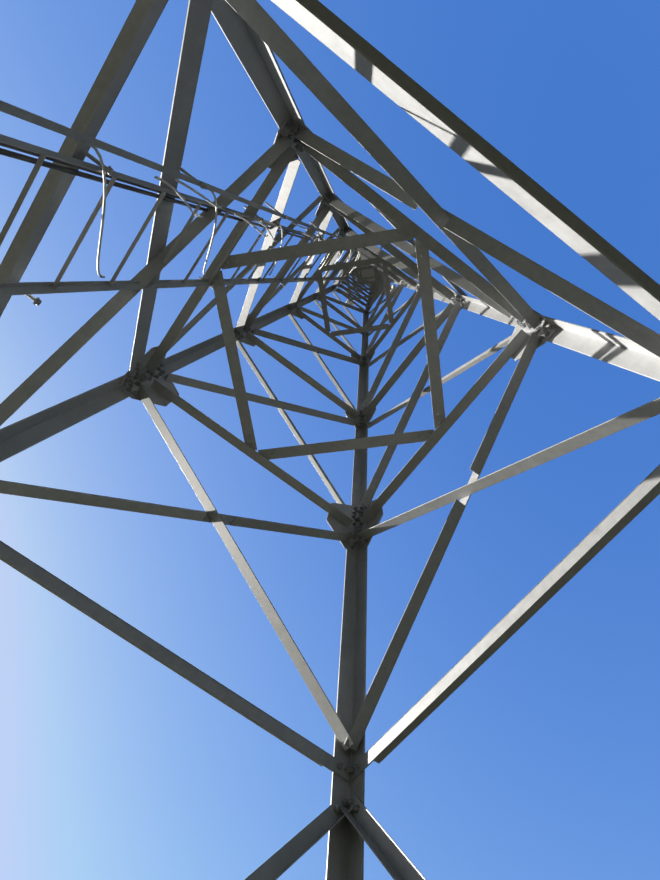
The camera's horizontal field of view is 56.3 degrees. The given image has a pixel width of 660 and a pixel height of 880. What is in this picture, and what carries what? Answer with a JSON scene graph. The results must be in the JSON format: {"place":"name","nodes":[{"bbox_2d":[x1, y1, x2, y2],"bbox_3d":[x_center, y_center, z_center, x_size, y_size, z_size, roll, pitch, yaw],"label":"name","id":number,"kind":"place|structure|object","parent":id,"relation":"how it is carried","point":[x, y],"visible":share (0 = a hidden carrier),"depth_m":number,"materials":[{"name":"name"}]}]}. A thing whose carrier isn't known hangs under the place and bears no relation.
{"place":"outdoors","nodes":[
{"label":"outdoors","id":0,"kind":"place"},
{"bbox_2d":[0,0,659,879],"bbox_3d":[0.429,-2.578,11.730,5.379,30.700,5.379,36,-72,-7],"label":"tower legs","id":1,"kind":"object","parent":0,"point":[254,54],"visible":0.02,"depth_m":5.58,"materials":[{"name":"grey metal"}]},
{"bbox_2d":[0,0,659,879],"bbox_3d":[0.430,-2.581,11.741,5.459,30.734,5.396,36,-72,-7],"label":"diagonal braces","id":2,"kind":"object","parent":1,"relation":"attached to","point":[426,110],"visible":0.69,"depth_m":4.79,"materials":[{"name":"grey metal"}]},
{"bbox_2d":[0,100,375,305],"bbox_3d":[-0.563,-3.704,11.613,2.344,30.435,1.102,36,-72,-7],"label":"cable ladder","id":3,"kind":"object","parent":2,"relation":"attached to","point":[28,289],"visible":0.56,"depth_m":4.27,"materials":[{"name":"grey metal"}]},
{"bbox_2d":[0,142,364,253],"bbox_3d":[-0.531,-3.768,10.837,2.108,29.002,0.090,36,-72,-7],"label":"feeder cables","id":4,"kind":"object","parent":3,"relation":"attached to","point":[15,155],"visible":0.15,"depth_m":3.76,"materials":[{"name":"grey plastic"}]},
{"bbox_2d":[88,144,368,277],"bbox_3d":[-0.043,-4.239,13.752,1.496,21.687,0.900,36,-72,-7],"label":"loose cables","id":5,"kind":"object","parent":3,"relation":"attached to","point":[155,177],"visible":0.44,"depth_m":4.83,"materials":[{"name":"grey plastic"}]},
{"bbox_2d":[212,228,444,459],"bbox_3d":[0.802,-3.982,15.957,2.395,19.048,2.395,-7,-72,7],"label":"horizontal bracing frames","id":6,"kind":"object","parent":2,"relation":"attached to","point":[343,244],"visible":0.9,"depth_m":7.04,"materials":[{"name":"metal"}]},
{"bbox_2d":[119,117,553,554],"bbox_3d":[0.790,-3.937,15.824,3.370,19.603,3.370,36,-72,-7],"label":"gusset plates","id":7,"kind":"object","parent":1,"relation":"attached to","point":[157,398],"visible":0.27,"depth_m":7.41,"materials":[{"name":"grey metal"}]},
{"bbox_2d":[124,121,549,813],"bbox_3d":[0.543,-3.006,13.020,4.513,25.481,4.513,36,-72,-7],"label":"bolts","id":8,"kind":"object","parent":7,"relation":"attached to","point":[362,423],"visible":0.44,"depth_m":7.08,"materials":[{"name":"grey metal"}]},
{"bbox_2d":[0,0,659,879],"label":"sky","id":9,"kind":"structure","parent":0,"point":[544,763],"materials":[{"name":"blue"}]},
{"bbox_2d":[351,265,380,285],"bbox_3d":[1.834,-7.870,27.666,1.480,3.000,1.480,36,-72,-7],"label":"platform","id":10,"kind":"structure","parent":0,"point":[365,273],"depth_m":26.35,"materials":[{"name":"grey metal"}]},
{"bbox_3d":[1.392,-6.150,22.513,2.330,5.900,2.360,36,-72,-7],"label":"antenna mounts","id":11,"kind":"object","parent":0,"visible":0},
{"bbox_2d":[320,252,395,305],"bbox_3d":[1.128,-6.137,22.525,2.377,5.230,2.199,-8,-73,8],"label":"antennas","id":12,"kind":"object","parent":11,"relation":"attached to","point":[391,291],"visible":0.23,"depth_m":22.21,"materials":[{"name":"white"}]}
]}

